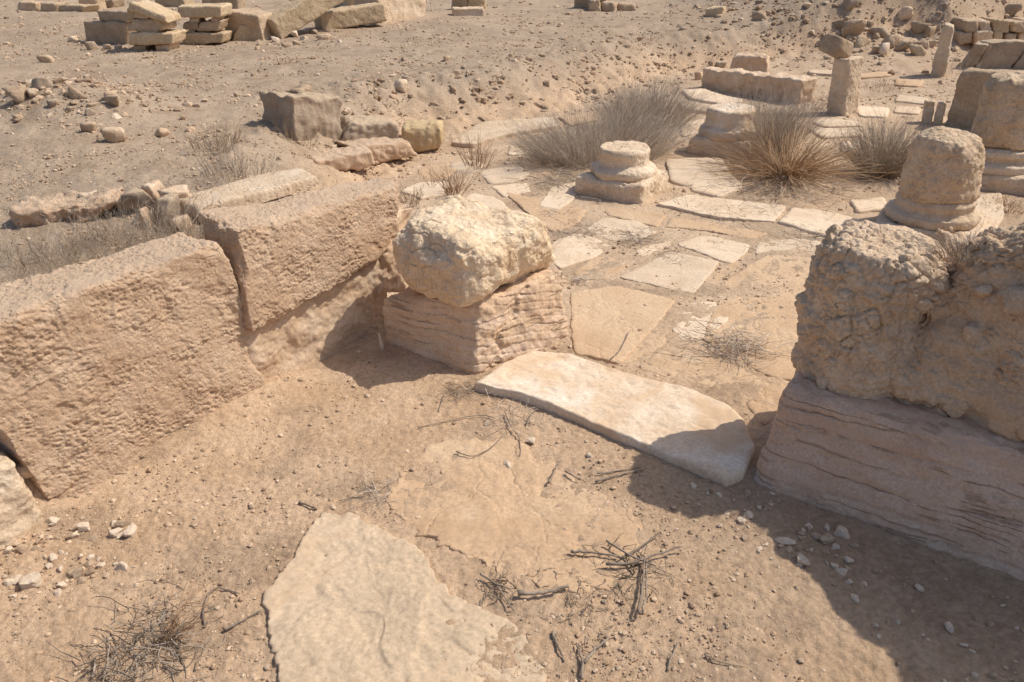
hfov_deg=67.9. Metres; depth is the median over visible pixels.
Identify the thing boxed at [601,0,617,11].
dumped stone
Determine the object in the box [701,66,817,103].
fallen beam
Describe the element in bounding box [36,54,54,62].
loose stone
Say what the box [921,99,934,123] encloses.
post
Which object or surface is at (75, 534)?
loose stone
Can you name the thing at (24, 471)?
loose stone
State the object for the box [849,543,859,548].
loose stone
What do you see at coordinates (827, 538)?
loose stone
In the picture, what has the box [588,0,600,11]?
dumped stone
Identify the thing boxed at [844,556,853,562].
loose stone
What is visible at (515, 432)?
stick
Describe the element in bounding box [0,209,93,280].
dry tuft
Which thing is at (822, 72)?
flagstone
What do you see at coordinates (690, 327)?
flagstone
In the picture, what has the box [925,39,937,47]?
loose stone
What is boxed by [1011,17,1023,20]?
wall stone
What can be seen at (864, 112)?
flagstone
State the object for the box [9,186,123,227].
stone block
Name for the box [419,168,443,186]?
dry tuft
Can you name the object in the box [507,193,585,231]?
flagstone
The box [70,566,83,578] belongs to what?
loose stone
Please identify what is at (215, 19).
stacked stone
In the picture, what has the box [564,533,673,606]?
dead twigs
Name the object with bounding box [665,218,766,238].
flagstone
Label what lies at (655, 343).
flagstone
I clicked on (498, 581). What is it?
dead twigs
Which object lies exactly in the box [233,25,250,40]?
dumped block
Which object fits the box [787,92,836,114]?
dry tuft
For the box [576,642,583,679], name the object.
stick
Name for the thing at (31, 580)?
loose stone
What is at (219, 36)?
stacked stone
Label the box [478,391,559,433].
dead twigs
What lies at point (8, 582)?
loose stone
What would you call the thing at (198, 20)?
stacked stone
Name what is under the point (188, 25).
stacked stone
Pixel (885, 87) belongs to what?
dry tuft
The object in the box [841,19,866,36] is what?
loose stone
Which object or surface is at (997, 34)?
wall stone
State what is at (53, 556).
loose stone
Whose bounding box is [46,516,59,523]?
loose stone
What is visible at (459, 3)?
dumped block
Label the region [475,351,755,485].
threshold slab
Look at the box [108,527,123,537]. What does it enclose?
loose stone
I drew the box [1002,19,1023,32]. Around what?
wall stone
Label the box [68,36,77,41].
loose stone
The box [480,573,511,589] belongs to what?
stick
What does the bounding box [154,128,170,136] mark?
loose stone
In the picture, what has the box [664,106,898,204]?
dry tussock
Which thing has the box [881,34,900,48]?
loose stone
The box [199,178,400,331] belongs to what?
wall block
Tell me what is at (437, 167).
flagstone
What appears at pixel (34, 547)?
loose stone
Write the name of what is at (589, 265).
flagstone
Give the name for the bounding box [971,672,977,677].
loose stone
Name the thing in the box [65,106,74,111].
loose stone
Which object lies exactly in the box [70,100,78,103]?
loose stone
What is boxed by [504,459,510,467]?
loose stone
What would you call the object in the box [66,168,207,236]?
dry tuft
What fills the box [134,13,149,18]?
stacked stone
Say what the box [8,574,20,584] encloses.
loose stone
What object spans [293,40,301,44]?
loose stone
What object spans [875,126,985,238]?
ruined column
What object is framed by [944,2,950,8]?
loose stone
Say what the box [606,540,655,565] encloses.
stick
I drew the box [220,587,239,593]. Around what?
stick
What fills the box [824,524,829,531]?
loose stone
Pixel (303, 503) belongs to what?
stick
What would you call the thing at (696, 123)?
flagstone
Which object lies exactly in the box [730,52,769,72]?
rough block
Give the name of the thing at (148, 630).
dead twigs
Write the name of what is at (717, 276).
flagstone
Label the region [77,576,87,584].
loose stone
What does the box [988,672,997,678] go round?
loose stone
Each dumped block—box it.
[84,20,138,44]
[225,8,272,40]
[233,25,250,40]
[354,0,425,23]
[451,0,467,6]
[451,6,484,15]
[467,0,486,8]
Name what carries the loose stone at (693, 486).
on the ground
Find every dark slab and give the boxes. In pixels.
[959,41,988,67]
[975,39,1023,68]
[1011,51,1023,68]
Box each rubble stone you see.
[78,190,96,196]
[114,187,154,212]
[130,206,153,227]
[141,180,164,201]
[151,193,179,225]
[157,184,188,197]
[167,214,191,231]
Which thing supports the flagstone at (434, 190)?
on the ground
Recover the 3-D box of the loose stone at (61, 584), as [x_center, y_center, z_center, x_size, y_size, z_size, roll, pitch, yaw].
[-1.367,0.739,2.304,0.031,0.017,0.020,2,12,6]
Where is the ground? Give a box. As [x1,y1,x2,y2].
[0,0,1023,681]
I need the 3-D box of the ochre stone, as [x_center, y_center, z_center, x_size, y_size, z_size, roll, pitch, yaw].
[-0.812,-1.866,6.908,0.386,0.249,0.347,-2,28,0]
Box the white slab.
[179,169,317,222]
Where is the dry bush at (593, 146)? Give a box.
[495,86,722,166]
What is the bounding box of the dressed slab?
[945,67,1023,128]
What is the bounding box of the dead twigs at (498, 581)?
[478,554,529,607]
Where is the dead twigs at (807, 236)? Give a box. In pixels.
[744,224,823,253]
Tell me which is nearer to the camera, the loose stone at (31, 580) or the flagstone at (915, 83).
the loose stone at (31, 580)
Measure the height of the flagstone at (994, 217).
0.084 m
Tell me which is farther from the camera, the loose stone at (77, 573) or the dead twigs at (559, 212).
the dead twigs at (559, 212)
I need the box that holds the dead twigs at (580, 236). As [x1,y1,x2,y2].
[550,215,626,245]
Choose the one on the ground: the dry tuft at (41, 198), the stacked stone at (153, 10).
the dry tuft at (41, 198)
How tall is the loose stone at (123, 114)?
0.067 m
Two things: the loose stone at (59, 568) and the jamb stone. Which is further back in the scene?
the jamb stone
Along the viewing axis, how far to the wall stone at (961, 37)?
10.87 m
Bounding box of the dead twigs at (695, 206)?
[654,188,758,217]
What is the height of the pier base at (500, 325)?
0.400 m
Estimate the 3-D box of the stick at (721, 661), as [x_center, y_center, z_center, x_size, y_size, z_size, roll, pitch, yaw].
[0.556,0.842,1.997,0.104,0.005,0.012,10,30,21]
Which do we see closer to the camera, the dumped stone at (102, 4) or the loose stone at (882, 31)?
the loose stone at (882, 31)
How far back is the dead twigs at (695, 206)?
5.32 m
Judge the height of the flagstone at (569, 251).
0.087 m
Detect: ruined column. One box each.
[575,140,668,203]
[688,102,759,158]
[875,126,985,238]
[970,71,1023,195]
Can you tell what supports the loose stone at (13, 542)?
on the ground
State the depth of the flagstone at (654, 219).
5.16 m
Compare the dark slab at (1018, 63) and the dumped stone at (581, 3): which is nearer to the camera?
the dark slab at (1018, 63)
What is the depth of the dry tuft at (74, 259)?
3.83 m
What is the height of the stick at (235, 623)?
0.012 m
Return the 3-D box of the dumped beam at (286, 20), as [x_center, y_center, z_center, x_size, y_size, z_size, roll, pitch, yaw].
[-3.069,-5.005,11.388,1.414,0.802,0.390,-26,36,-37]
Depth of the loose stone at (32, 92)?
6.26 m
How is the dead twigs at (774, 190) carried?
on the ground
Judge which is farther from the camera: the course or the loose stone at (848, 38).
the loose stone at (848, 38)
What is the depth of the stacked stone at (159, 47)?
9.95 m
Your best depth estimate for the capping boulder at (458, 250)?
3.27 m
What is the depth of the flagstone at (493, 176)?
6.12 m
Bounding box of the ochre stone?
[401,119,443,152]
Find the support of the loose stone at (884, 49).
on the ground
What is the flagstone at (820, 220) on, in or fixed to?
on the ground
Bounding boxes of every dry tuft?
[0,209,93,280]
[8,203,150,270]
[23,178,111,225]
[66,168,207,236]
[68,197,196,257]
[130,191,228,239]
[182,116,241,153]
[187,132,286,183]
[269,113,319,145]
[326,121,369,142]
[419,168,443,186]
[426,162,484,194]
[446,124,499,168]
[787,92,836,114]
[860,77,903,92]
[931,52,986,76]
[981,190,1023,216]
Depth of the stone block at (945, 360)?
2.33 m
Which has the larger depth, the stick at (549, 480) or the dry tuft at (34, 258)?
the dry tuft at (34, 258)
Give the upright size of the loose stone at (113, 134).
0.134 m
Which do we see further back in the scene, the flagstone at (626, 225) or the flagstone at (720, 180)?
the flagstone at (720, 180)
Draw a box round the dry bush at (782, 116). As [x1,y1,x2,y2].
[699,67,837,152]
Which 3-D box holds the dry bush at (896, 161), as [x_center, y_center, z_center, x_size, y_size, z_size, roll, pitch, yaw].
[2.917,-1.545,5.797,0.964,0.582,1.120,6,29,14]
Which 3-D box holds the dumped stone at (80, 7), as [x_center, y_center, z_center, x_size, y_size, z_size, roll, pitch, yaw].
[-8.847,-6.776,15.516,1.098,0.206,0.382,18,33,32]
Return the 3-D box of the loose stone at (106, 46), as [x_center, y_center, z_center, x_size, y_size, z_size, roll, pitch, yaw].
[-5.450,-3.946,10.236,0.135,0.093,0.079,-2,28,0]
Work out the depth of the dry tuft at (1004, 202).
5.09 m
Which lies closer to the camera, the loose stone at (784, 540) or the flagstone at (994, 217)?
the loose stone at (784, 540)
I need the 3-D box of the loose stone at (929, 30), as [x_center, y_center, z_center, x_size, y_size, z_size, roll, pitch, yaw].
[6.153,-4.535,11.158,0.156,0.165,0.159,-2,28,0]
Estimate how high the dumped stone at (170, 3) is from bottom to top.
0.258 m
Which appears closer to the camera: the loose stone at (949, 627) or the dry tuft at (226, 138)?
the loose stone at (949, 627)
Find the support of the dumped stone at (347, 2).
on the ground
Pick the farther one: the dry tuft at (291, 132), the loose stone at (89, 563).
the dry tuft at (291, 132)
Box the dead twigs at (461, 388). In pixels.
[432,374,491,408]
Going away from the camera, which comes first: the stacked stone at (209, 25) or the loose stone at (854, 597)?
the loose stone at (854, 597)
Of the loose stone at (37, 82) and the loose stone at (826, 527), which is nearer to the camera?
the loose stone at (826, 527)
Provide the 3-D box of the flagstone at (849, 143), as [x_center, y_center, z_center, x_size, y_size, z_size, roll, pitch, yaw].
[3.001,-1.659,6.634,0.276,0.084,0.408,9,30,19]
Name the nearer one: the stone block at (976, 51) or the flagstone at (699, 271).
the flagstone at (699, 271)
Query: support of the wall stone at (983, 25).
on the wall stone at (979, 35)
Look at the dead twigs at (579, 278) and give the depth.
4.19 m
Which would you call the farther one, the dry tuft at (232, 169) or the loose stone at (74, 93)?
the loose stone at (74, 93)
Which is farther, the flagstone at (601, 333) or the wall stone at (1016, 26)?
the wall stone at (1016, 26)
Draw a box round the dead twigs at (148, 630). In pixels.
[46,580,231,681]
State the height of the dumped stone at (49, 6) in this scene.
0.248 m
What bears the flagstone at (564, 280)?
on the ground
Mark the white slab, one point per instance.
(265, 187)
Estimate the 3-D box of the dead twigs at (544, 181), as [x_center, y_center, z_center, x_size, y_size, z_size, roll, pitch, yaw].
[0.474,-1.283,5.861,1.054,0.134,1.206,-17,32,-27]
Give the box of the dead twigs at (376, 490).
[342,466,404,512]
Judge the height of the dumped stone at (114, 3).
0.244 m
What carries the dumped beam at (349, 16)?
on the ground
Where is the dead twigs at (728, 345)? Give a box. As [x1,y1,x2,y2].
[654,315,797,378]
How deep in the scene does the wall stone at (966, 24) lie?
10.84 m
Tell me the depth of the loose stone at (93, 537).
2.47 m
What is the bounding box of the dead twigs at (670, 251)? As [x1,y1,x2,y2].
[652,243,697,264]
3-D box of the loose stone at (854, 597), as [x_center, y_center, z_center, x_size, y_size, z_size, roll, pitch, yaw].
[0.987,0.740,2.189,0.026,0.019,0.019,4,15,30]
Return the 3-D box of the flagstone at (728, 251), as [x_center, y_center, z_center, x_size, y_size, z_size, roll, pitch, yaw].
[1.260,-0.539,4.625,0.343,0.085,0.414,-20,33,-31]
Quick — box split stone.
[933,101,946,124]
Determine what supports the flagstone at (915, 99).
on the ground
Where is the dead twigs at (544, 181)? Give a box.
[500,156,600,206]
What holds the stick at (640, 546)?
on the ground
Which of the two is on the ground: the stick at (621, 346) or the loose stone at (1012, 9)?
the loose stone at (1012, 9)
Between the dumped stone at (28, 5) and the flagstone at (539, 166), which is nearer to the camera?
the flagstone at (539, 166)
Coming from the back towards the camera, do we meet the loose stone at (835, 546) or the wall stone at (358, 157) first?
the wall stone at (358, 157)
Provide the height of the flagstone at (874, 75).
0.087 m
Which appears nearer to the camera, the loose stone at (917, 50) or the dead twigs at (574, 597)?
the dead twigs at (574, 597)
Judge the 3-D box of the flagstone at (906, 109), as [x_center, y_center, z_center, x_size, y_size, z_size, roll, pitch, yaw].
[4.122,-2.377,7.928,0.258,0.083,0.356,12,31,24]
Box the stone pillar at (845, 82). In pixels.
[827,56,863,115]
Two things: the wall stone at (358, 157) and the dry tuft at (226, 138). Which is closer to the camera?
the dry tuft at (226, 138)
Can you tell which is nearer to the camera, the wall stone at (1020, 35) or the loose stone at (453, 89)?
the loose stone at (453, 89)
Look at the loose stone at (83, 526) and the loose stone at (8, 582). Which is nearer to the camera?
the loose stone at (8, 582)
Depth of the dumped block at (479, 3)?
14.36 m
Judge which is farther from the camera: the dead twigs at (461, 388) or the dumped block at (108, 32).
the dumped block at (108, 32)
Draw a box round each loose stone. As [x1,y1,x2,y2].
[2,85,27,103]
[3,546,12,553]
[3,578,13,585]
[6,539,19,545]
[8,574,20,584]
[15,464,33,478]
[16,544,28,553]
[19,571,42,589]
[26,88,38,97]
[30,545,37,550]
[31,77,53,89]
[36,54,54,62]
[45,562,52,568]
[46,99,57,107]
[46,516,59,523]
[49,553,57,561]
[53,77,62,83]
[54,588,61,595]
[57,565,62,572]
[57,581,66,586]
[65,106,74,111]
[66,570,73,578]
[67,86,85,98]
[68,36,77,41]
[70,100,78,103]
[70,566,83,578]
[71,531,78,538]
[75,522,89,531]
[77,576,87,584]
[79,122,95,131]
[83,41,97,49]
[84,560,95,567]
[84,568,94,575]
[85,107,95,115]
[87,554,93,559]
[88,534,97,541]
[96,562,105,568]
[100,127,125,142]
[103,44,111,49]
[103,95,119,105]
[104,90,116,100]
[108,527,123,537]
[111,113,121,118]
[113,520,130,527]
[114,45,121,48]
[116,561,127,569]
[119,112,127,116]
[122,523,136,537]
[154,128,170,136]
[184,127,195,131]
[271,36,279,41]
[281,42,292,47]
[291,30,297,36]
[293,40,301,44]
[309,29,317,33]
[316,34,330,39]
[394,79,406,92]
[450,86,455,92]
[481,97,486,103]
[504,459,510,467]
[526,437,534,443]
[543,80,549,86]
[690,482,696,489]
[695,72,702,79]
[716,61,726,67]
[737,517,745,524]
[741,534,749,540]
[744,489,751,496]
[744,510,753,518]
[751,11,766,19]
[775,537,795,544]
[785,545,792,553]
[797,553,809,565]
[810,532,821,539]
[820,533,834,543]
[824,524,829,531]
[831,543,839,549]
[831,563,838,567]
[832,19,844,28]
[834,525,849,538]
[835,567,847,575]
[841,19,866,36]
[843,0,859,9]
[844,35,852,40]
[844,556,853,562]
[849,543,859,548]
[850,593,858,601]
[854,35,870,47]
[867,21,873,26]
[871,27,888,36]
[871,46,880,52]
[872,33,880,38]
[879,42,889,55]
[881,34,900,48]
[895,40,911,50]
[897,6,913,19]
[907,44,926,55]
[911,21,930,33]
[914,583,923,591]
[920,42,928,48]
[924,26,935,36]
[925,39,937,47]
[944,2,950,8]
[944,621,953,633]
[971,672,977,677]
[987,621,994,626]
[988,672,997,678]
[1005,3,1022,15]
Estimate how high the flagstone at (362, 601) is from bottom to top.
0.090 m
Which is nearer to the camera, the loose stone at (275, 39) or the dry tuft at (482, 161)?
the dry tuft at (482, 161)
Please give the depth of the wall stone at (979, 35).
10.87 m
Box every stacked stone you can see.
[127,7,138,19]
[127,18,176,30]
[128,0,181,22]
[129,29,185,44]
[133,45,155,50]
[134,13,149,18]
[140,29,166,32]
[156,42,179,50]
[177,3,231,17]
[182,30,233,44]
[183,20,205,30]
[189,18,204,22]
[197,18,228,31]
[211,16,224,20]
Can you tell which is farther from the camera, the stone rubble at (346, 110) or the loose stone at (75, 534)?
the stone rubble at (346, 110)
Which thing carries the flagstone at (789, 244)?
on the ground
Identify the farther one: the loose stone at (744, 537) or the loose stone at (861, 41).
the loose stone at (861, 41)
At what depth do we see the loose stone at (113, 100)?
6.22 m
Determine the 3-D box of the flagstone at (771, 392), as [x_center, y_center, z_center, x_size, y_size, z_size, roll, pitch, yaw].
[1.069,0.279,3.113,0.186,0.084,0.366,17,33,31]
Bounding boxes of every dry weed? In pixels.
[156,552,233,654]
[398,175,423,207]
[917,222,1021,269]
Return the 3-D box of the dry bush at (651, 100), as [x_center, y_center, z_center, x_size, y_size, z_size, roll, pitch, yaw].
[1.357,-2.413,7.431,1.566,0.645,1.070,-2,28,0]
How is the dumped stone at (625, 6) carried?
on the ground
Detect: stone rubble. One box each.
[0,0,1018,143]
[212,0,1023,178]
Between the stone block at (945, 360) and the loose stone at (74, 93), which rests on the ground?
the loose stone at (74, 93)
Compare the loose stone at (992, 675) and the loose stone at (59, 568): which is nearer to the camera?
the loose stone at (992, 675)
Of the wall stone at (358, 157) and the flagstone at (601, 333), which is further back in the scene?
the wall stone at (358, 157)
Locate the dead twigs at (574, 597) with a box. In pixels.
[531,549,653,652]
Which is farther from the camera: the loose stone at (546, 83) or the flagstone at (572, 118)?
the loose stone at (546, 83)
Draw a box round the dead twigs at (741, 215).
[690,198,801,233]
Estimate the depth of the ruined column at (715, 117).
6.47 m
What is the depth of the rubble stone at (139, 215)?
4.17 m
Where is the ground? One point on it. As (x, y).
(840, 642)
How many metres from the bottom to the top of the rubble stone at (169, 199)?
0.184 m
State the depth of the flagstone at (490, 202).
5.53 m
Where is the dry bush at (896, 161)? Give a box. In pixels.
[827,97,951,178]
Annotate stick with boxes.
[91,658,95,677]
[202,586,220,625]
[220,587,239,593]
[223,610,259,630]
[298,501,317,509]
[417,415,493,427]
[456,433,504,456]
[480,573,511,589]
[497,586,513,610]
[505,412,520,455]
[517,584,568,596]
[548,460,560,483]
[551,630,564,661]
[566,470,580,479]
[571,550,617,557]
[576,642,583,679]
[583,637,608,663]
[595,468,644,481]
[597,467,640,473]
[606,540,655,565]
[606,546,681,565]
[610,331,629,359]
[619,532,659,558]
[637,557,644,614]
[642,558,647,611]
[666,642,677,670]
[704,653,743,666]
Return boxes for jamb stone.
[377,201,412,294]
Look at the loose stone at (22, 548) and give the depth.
2.42 m
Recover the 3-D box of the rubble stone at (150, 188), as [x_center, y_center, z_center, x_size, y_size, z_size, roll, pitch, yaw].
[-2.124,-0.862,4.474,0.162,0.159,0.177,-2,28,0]
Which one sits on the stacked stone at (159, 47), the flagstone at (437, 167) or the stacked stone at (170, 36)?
the stacked stone at (170, 36)
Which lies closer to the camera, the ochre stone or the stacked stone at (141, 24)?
the ochre stone
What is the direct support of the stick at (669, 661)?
on the ground
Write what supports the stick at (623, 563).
on the ground
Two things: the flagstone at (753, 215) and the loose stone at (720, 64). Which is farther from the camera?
the loose stone at (720, 64)
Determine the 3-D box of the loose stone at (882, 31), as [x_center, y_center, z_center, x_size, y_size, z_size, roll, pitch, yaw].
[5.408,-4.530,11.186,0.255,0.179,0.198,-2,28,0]
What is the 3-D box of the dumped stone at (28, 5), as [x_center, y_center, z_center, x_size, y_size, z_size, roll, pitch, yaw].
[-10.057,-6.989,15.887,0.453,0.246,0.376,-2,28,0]
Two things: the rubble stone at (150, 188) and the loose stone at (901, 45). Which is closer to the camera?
the rubble stone at (150, 188)
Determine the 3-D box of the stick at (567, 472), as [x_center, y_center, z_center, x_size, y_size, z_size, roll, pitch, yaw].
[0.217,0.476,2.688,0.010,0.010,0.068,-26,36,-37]
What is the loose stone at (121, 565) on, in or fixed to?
on the ground
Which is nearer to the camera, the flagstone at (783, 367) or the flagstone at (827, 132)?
the flagstone at (783, 367)
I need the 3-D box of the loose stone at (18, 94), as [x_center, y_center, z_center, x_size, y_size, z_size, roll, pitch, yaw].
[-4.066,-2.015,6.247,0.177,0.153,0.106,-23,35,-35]
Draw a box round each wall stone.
[311,144,374,170]
[336,136,416,164]
[951,17,978,32]
[953,29,971,43]
[969,30,992,43]
[972,18,990,30]
[980,16,1008,32]
[992,31,1002,38]
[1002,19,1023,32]
[1002,31,1016,39]
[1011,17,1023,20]
[1012,32,1023,39]
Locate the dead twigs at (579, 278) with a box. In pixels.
[562,268,604,286]
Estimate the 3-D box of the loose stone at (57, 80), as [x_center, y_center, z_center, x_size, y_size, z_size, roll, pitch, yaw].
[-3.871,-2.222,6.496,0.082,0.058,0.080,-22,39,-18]
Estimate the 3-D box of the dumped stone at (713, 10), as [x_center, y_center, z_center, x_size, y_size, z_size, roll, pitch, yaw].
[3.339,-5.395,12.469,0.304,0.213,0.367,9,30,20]
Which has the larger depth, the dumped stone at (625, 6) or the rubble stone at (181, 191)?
the dumped stone at (625, 6)
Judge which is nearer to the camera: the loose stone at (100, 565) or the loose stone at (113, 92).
the loose stone at (100, 565)
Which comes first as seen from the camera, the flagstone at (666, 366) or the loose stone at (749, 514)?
the loose stone at (749, 514)
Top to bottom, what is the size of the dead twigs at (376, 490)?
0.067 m
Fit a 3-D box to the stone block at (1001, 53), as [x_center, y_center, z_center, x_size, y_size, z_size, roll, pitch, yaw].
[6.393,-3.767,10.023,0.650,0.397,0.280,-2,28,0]
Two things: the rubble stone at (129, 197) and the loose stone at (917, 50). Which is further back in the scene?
the loose stone at (917, 50)
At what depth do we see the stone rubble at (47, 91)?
7.61 m
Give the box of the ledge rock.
[340,114,398,140]
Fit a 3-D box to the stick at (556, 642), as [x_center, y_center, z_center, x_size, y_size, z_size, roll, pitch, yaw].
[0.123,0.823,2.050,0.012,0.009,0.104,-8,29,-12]
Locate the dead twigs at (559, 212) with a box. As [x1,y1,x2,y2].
[518,202,587,222]
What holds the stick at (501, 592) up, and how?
on the ground
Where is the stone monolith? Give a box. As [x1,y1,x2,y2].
[930,23,953,76]
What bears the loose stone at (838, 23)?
on the ground
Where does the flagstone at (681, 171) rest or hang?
on the ground
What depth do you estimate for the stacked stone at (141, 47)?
9.95 m
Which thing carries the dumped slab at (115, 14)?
on the dumped block at (108, 32)
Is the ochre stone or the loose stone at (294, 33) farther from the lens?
the loose stone at (294, 33)
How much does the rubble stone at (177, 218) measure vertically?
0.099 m
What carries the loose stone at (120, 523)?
on the ground
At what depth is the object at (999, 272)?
2.26 m
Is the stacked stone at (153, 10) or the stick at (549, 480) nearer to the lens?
the stick at (549, 480)
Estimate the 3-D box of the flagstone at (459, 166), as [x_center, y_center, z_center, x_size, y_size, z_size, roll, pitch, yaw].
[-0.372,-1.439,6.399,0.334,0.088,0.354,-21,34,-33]
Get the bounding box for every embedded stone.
[963,322,982,341]
[973,284,992,296]
[1001,286,1023,314]
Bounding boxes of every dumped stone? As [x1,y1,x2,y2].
[18,0,42,10]
[40,1,66,11]
[58,4,98,11]
[79,0,106,8]
[105,0,124,7]
[155,0,194,6]
[202,0,220,2]
[221,0,245,8]
[336,0,353,6]
[574,0,609,7]
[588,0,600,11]
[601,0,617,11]
[617,2,635,10]
[705,6,725,15]
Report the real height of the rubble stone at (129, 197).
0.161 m
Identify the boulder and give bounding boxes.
[0,452,41,547]
[259,91,342,140]
[392,194,554,306]
[791,220,949,399]
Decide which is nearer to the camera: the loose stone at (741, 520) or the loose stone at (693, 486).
the loose stone at (741, 520)
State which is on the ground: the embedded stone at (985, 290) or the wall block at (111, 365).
the wall block at (111, 365)
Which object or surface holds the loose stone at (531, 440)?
on the ground
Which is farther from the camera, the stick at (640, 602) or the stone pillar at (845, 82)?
the stone pillar at (845, 82)
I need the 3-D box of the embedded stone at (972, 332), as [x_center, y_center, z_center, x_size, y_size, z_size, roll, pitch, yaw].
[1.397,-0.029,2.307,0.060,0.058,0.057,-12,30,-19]
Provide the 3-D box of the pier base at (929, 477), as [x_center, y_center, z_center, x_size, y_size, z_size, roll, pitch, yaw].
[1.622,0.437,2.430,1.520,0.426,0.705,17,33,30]
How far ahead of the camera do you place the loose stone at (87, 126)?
5.77 m
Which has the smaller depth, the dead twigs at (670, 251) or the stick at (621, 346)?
the stick at (621, 346)
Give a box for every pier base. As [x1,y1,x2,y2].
[382,269,567,374]
[754,369,1023,580]
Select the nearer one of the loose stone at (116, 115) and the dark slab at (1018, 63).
the loose stone at (116, 115)
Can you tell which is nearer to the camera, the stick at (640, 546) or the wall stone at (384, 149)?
the stick at (640, 546)
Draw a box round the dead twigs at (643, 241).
[609,223,672,250]
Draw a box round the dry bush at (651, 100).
[575,65,726,131]
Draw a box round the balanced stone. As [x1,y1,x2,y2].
[818,34,853,58]
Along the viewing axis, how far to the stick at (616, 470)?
2.71 m
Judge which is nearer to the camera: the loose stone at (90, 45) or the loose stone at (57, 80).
the loose stone at (57, 80)
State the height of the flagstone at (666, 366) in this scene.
0.086 m
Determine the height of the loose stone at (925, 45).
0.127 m
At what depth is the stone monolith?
9.46 m
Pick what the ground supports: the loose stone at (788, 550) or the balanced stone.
the loose stone at (788, 550)
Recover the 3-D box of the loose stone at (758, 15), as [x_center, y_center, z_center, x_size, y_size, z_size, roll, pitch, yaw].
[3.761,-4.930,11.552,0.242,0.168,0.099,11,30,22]
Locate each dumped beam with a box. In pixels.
[267,0,344,38]
[314,2,386,29]
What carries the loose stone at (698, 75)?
on the ground
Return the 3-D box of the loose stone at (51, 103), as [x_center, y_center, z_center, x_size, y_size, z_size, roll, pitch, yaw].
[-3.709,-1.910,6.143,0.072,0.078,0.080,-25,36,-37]
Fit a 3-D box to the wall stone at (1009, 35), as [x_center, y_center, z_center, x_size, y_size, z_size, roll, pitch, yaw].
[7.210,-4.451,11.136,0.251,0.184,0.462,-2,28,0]
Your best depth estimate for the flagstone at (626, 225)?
4.96 m
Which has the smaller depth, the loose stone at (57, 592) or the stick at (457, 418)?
the loose stone at (57, 592)
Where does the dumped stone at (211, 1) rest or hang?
on the ground
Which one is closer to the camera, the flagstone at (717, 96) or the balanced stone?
the balanced stone
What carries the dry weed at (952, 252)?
on the stone block at (945, 360)
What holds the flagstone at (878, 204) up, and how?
on the ground
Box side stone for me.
[286,84,312,93]
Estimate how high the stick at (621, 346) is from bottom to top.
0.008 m
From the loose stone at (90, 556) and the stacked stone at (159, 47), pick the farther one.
the stacked stone at (159, 47)
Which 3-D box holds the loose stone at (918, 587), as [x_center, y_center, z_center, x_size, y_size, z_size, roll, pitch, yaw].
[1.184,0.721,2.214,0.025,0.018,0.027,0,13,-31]
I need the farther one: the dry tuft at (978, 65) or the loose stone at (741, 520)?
the dry tuft at (978, 65)
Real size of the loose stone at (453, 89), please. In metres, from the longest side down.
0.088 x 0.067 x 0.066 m
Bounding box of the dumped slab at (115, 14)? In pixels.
[97,7,131,22]
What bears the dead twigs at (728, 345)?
on the flagstone at (783, 367)
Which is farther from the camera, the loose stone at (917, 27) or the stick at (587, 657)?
the loose stone at (917, 27)
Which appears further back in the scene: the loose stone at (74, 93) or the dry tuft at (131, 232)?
the loose stone at (74, 93)
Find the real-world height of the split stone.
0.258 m
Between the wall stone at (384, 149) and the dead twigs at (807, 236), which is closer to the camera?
the dead twigs at (807, 236)
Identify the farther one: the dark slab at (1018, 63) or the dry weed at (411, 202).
the dark slab at (1018, 63)
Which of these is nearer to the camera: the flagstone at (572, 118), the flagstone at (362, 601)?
the flagstone at (362, 601)
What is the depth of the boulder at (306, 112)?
6.09 m
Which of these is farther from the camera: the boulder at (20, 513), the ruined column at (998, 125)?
the ruined column at (998, 125)
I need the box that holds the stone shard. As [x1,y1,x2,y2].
[378,333,383,348]
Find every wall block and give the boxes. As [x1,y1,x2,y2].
[0,232,264,499]
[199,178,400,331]
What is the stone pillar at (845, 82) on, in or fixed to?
on the ground
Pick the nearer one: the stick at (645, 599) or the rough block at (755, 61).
the stick at (645, 599)
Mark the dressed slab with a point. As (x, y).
(968, 92)
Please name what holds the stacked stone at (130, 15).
on the stacked stone at (141, 24)
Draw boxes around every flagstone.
[262,512,546,681]
[385,437,642,593]
[401,181,446,199]
[418,161,455,178]
[450,160,485,172]
[451,117,557,147]
[465,193,507,208]
[480,165,529,184]
[491,183,530,197]
[507,145,532,155]
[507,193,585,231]
[529,160,556,175]
[539,182,575,209]
[552,234,609,268]
[561,106,629,126]
[561,275,570,286]
[570,286,674,363]
[574,254,631,278]
[588,218,655,240]
[605,208,665,226]
[605,332,665,365]
[620,252,718,292]
[636,242,670,255]
[637,345,768,398]
[657,195,785,222]
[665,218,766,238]
[666,157,726,186]
[672,302,727,340]
[678,236,749,263]
[680,119,703,136]
[681,100,713,113]
[682,88,741,103]
[682,252,754,298]
[690,172,741,197]
[703,255,810,380]
[746,381,787,423]
[755,239,820,252]
[778,207,862,236]
[808,70,831,76]
[812,118,862,127]
[814,128,862,138]
[839,142,870,153]
[850,197,886,213]
[858,106,888,117]
[861,72,891,78]
[893,106,921,114]
[894,79,923,87]
[895,95,926,104]
[976,193,1003,231]
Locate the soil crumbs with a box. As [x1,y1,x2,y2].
[0,227,1016,681]
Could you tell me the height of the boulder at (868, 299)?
0.576 m
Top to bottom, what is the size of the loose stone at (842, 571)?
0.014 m
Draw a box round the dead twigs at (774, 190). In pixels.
[674,164,888,222]
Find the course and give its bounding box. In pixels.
[245,259,387,378]
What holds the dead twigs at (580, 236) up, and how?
on the ground

